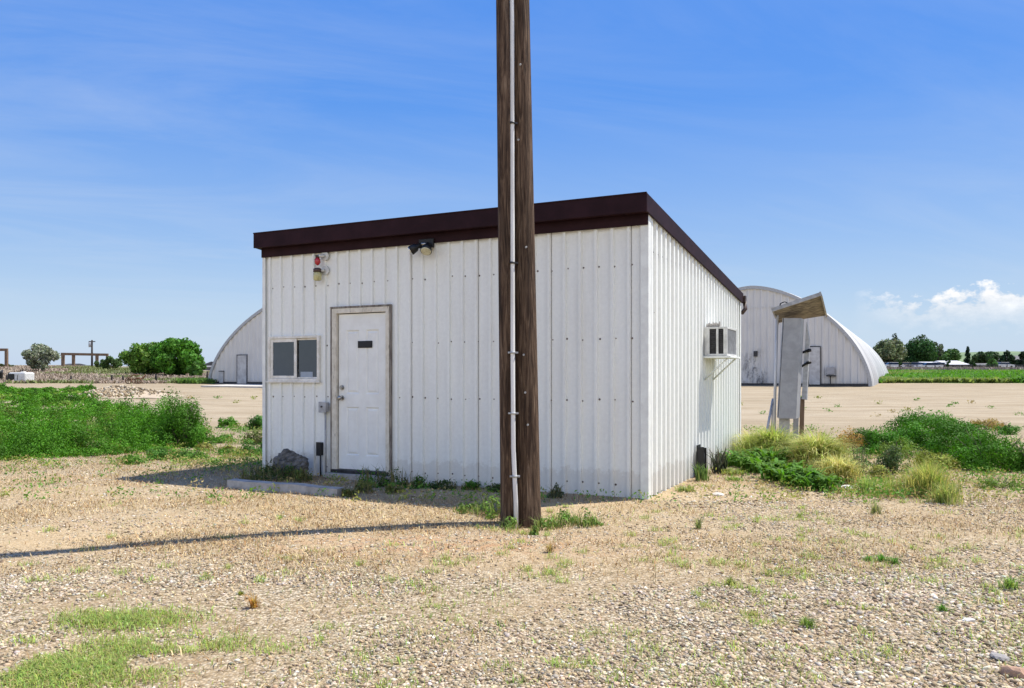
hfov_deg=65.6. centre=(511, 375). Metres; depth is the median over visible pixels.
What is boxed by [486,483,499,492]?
weed
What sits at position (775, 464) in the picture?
weeds
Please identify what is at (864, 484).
tall grass
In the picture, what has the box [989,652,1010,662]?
stone
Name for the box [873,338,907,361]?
tree
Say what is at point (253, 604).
grass tuft
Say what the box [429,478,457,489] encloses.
weed
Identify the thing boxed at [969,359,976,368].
sapling
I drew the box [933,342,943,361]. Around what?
tree
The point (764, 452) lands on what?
lily plant
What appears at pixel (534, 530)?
weed
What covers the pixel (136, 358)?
tree
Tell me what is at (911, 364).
parked car
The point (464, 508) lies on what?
weed
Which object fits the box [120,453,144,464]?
weed
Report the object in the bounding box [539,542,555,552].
grass tuft
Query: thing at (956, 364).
barn
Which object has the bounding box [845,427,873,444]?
weed bush
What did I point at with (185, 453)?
weed bush
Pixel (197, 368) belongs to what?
tree
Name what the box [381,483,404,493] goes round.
weed
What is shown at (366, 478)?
weed
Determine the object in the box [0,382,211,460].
weed cover
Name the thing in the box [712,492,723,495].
stone
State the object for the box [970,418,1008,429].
weed bush
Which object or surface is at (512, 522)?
weed
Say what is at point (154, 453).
weed bush
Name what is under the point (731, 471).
weed
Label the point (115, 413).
weed bush
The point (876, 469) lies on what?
weed bush
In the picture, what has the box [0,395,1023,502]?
scattered weeds
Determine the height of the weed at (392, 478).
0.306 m
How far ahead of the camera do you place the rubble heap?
35.33 m
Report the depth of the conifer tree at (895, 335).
198.40 m
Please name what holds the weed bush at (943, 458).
on the ground at (858, 407)
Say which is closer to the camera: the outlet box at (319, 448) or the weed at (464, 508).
the weed at (464, 508)
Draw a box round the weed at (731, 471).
[720,467,749,474]
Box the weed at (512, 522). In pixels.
[499,516,521,530]
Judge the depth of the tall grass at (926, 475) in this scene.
8.72 m
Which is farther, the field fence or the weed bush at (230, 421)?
the field fence
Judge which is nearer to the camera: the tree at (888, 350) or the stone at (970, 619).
the stone at (970, 619)
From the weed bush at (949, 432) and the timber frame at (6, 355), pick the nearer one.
the weed bush at (949, 432)
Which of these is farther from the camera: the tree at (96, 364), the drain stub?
the tree at (96, 364)
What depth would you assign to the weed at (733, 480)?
10.09 m
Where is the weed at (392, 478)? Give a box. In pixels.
[376,467,411,487]
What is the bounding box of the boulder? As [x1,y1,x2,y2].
[272,448,308,477]
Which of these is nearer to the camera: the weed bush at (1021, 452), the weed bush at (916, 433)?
the weed bush at (1021, 452)
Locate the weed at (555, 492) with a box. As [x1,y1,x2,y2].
[546,482,564,498]
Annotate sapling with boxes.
[945,357,950,370]
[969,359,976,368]
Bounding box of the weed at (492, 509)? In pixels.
[466,493,499,519]
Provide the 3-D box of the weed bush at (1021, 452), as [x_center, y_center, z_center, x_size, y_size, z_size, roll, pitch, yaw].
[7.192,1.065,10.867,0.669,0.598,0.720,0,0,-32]
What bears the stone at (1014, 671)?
on the ground at (858, 407)
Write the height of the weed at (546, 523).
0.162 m
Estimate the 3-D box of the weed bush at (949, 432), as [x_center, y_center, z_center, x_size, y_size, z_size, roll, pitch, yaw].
[7.361,1.011,13.173,1.225,0.690,1.455,0,0,25]
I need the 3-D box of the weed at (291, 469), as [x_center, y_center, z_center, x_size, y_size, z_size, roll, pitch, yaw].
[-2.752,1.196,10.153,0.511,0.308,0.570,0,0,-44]
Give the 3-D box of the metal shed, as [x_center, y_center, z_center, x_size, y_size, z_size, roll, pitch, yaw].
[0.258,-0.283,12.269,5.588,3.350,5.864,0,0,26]
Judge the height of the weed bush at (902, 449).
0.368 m
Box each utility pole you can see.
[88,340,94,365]
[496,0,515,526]
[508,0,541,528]
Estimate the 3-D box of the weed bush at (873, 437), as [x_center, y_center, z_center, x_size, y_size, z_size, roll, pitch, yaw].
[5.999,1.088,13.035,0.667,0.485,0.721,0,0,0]
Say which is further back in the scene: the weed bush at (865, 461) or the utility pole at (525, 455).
the weed bush at (865, 461)
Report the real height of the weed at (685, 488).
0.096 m
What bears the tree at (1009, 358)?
on the ground at (858, 407)
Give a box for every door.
[237,356,245,383]
[337,313,384,470]
[809,347,819,384]
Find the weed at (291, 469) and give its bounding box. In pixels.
[274,462,309,481]
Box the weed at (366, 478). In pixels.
[351,464,390,487]
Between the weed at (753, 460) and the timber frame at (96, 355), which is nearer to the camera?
the weed at (753, 460)
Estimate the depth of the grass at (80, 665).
4.10 m
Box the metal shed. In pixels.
[253,192,746,498]
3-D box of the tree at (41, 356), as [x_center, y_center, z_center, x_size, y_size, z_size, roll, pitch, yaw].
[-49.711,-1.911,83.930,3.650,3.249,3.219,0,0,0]
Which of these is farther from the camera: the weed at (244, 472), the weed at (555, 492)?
the weed at (244, 472)
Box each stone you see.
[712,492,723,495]
[962,618,975,621]
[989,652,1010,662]
[999,665,1023,678]
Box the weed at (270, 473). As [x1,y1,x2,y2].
[252,459,286,481]
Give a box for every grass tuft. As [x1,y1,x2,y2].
[237,590,262,608]
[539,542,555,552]
[690,516,704,528]
[724,575,738,585]
[796,614,821,629]
[862,555,875,561]
[864,500,888,514]
[873,553,888,562]
[885,556,904,564]
[934,602,950,611]
[992,574,1022,591]
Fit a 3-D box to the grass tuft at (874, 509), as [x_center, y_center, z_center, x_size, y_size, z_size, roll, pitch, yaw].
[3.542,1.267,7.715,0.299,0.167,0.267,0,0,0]
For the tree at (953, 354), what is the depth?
179.56 m
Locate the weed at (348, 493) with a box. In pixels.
[341,487,357,497]
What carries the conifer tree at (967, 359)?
on the ground at (858, 407)
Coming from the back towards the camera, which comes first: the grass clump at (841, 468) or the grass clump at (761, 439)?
the grass clump at (761, 439)
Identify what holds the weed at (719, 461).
on the ground at (858, 407)
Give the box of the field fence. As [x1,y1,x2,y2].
[918,364,1023,367]
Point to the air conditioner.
(720, 342)
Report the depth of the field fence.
149.94 m
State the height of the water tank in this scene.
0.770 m
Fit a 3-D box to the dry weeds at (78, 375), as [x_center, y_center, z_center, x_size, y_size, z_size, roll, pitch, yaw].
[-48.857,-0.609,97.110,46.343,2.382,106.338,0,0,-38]
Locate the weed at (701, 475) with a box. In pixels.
[690,461,711,481]
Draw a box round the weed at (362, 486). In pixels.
[354,477,376,493]
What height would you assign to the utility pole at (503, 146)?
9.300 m
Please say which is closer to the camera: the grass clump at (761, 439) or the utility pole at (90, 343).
the grass clump at (761, 439)
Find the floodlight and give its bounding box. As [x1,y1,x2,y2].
[408,238,433,254]
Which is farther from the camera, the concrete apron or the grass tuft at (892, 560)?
the concrete apron
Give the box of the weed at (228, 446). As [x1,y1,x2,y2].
[222,444,235,449]
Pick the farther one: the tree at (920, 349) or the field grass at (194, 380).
the tree at (920, 349)
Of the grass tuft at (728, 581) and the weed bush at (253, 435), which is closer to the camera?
the grass tuft at (728, 581)
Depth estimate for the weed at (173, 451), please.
13.50 m
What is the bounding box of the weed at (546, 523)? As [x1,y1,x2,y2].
[530,513,560,530]
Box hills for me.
[908,351,1020,362]
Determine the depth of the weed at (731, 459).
11.63 m
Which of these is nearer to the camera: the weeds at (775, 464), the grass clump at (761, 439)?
the weeds at (775, 464)
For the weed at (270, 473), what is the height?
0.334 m
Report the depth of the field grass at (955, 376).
64.56 m
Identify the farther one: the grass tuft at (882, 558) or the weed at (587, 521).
the weed at (587, 521)
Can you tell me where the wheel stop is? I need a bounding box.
[227,479,344,496]
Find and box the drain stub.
[696,444,706,473]
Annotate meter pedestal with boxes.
[766,292,826,441]
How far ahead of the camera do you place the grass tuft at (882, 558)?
5.72 m
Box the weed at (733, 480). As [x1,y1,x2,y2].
[724,476,744,481]
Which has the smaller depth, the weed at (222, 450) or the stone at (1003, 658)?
the stone at (1003, 658)
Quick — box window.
[265,335,320,382]
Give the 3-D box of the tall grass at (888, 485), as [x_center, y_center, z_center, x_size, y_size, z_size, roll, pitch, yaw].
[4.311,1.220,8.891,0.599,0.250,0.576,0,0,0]
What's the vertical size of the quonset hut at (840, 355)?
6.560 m
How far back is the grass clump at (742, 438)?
12.87 m
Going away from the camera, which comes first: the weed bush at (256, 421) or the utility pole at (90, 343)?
the weed bush at (256, 421)
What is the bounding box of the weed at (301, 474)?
[287,468,312,482]
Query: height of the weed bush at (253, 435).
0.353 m
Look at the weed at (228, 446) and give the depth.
14.29 m
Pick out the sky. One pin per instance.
(867, 156)
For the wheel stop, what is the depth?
9.07 m
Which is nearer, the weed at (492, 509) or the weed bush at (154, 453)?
the weed at (492, 509)
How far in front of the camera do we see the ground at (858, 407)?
5.90 m
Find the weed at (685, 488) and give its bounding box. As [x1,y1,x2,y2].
[674,485,695,491]
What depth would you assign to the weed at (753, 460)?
10.93 m
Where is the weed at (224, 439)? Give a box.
[210,436,233,443]
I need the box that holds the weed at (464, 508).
[451,501,488,513]
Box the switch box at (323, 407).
[318,402,328,472]
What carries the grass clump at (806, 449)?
on the ground at (858, 407)
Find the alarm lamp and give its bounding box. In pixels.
[313,252,328,280]
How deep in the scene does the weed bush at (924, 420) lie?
17.50 m
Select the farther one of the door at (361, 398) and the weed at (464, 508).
the door at (361, 398)
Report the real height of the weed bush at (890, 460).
0.442 m
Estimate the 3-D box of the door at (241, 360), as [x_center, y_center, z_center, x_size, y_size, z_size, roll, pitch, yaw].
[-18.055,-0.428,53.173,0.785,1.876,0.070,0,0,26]
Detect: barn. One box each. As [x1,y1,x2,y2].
[934,361,967,366]
[967,363,987,366]
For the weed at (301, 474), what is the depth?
9.98 m
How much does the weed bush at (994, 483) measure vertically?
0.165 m
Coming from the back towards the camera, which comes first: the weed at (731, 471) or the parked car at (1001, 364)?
the parked car at (1001, 364)
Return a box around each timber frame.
[0,348,7,366]
[61,353,108,366]
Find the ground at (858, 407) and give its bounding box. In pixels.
[0,365,1023,687]
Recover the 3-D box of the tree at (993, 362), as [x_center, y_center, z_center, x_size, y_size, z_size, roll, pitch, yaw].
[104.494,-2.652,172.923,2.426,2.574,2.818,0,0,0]
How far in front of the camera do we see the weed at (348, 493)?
8.71 m
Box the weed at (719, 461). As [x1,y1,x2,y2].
[708,448,732,473]
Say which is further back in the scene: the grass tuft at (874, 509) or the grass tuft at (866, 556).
the grass tuft at (874, 509)
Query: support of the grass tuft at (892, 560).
on the ground at (858, 407)
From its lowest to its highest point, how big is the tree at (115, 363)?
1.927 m
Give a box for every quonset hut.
[208,308,261,383]
[738,286,887,386]
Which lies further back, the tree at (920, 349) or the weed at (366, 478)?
the tree at (920, 349)
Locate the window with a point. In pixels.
(271, 379)
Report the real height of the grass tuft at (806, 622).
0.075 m
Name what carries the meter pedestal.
on the ground at (858, 407)
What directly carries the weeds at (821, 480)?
on the ground at (858, 407)
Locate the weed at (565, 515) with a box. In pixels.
[551,508,581,528]
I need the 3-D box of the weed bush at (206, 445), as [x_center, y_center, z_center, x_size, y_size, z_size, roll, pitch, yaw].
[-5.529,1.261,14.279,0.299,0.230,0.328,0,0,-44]
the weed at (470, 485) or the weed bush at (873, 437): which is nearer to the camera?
the weed at (470, 485)
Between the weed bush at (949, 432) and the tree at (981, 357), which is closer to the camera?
the weed bush at (949, 432)
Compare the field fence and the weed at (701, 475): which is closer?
the weed at (701, 475)
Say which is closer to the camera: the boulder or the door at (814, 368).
the boulder
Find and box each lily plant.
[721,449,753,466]
[727,446,794,462]
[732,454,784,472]
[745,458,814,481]
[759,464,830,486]
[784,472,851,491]
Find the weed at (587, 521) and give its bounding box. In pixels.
[574,507,605,527]
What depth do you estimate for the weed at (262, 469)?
10.69 m
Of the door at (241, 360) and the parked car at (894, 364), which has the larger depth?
the parked car at (894, 364)
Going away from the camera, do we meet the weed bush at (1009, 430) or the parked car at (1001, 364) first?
the weed bush at (1009, 430)
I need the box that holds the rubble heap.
[71,385,183,397]
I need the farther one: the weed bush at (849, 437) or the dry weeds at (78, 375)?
the dry weeds at (78, 375)
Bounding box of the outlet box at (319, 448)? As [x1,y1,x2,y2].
[316,442,322,474]
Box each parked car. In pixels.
[885,362,904,366]
[905,362,917,366]
[918,362,943,366]
[998,362,1014,366]
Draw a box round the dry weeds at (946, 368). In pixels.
[886,366,1023,369]
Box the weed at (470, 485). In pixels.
[461,480,481,489]
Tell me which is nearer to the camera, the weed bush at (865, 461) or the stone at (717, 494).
the stone at (717, 494)
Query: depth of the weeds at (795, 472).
9.64 m
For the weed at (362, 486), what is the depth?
9.06 m
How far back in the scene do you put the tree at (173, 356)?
76.42 m
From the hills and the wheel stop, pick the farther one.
the hills
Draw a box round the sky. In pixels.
[0,0,1023,365]
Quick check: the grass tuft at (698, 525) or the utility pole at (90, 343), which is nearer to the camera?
the grass tuft at (698, 525)
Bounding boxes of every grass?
[0,453,1023,687]
[175,377,215,383]
[843,472,880,493]
[862,454,999,504]
[875,477,911,496]
[878,368,1023,382]
[908,479,965,506]
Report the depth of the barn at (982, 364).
177.53 m
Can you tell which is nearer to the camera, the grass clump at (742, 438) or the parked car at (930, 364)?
the grass clump at (742, 438)
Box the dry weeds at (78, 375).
[0,365,218,383]
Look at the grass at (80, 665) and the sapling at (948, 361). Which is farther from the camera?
the sapling at (948, 361)
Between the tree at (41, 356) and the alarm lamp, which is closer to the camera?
the alarm lamp
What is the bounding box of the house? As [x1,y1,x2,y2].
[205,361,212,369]
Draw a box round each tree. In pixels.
[21,343,60,370]
[94,359,103,367]
[100,355,122,369]
[118,342,159,374]
[148,337,204,375]
[186,361,206,376]
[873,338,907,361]
[892,333,905,361]
[904,334,938,361]
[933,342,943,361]
[939,348,961,360]
[963,346,970,362]
[971,351,1000,362]
[985,358,998,366]
[998,350,1015,364]
[1014,351,1023,366]
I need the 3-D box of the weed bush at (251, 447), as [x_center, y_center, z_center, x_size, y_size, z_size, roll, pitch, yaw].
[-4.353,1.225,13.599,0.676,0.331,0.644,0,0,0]
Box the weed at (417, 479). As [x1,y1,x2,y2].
[403,470,431,489]
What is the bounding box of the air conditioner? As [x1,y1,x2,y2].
[703,321,740,379]
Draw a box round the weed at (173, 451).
[168,448,185,453]
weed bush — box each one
[97,409,116,420]
[145,447,171,460]
[150,391,217,447]
[177,450,207,459]
[194,440,212,449]
[216,416,239,427]
[235,438,261,455]
[239,428,261,443]
[244,414,261,429]
[835,426,865,452]
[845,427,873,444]
[850,446,871,474]
[855,429,897,454]
[866,464,894,477]
[868,408,974,436]
[870,445,910,473]
[876,437,918,458]
[878,421,933,450]
[913,449,960,469]
[915,417,993,455]
[937,423,1023,471]
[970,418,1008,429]
[973,478,1023,490]
[995,422,1021,434]
[1002,441,1023,471]
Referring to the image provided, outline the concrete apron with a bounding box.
[201,384,261,387]
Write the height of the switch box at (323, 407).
0.933 m
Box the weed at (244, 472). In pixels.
[239,467,265,479]
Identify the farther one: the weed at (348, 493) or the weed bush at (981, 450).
the weed bush at (981, 450)
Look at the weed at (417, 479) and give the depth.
9.48 m
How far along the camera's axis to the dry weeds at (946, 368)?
137.00 m
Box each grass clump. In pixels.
[728,420,810,462]
[732,428,763,449]
[767,427,877,470]
[806,452,885,485]
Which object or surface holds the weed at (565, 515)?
on the ground at (858, 407)
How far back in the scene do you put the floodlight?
9.71 m
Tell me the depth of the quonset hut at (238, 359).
53.19 m
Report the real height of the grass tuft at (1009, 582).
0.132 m
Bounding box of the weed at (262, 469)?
[251,462,274,475]
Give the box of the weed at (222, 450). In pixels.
[218,448,237,454]
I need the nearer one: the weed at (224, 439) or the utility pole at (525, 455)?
the utility pole at (525, 455)
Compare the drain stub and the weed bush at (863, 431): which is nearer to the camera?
the drain stub
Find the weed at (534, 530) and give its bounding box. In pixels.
[529,525,539,535]
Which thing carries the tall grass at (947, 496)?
on the ground at (858, 407)
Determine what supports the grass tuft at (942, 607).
on the ground at (858, 407)
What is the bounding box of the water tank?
[8,371,33,381]
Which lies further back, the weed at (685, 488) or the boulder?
the boulder
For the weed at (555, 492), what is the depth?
8.68 m
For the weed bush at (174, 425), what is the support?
on the ground at (858, 407)

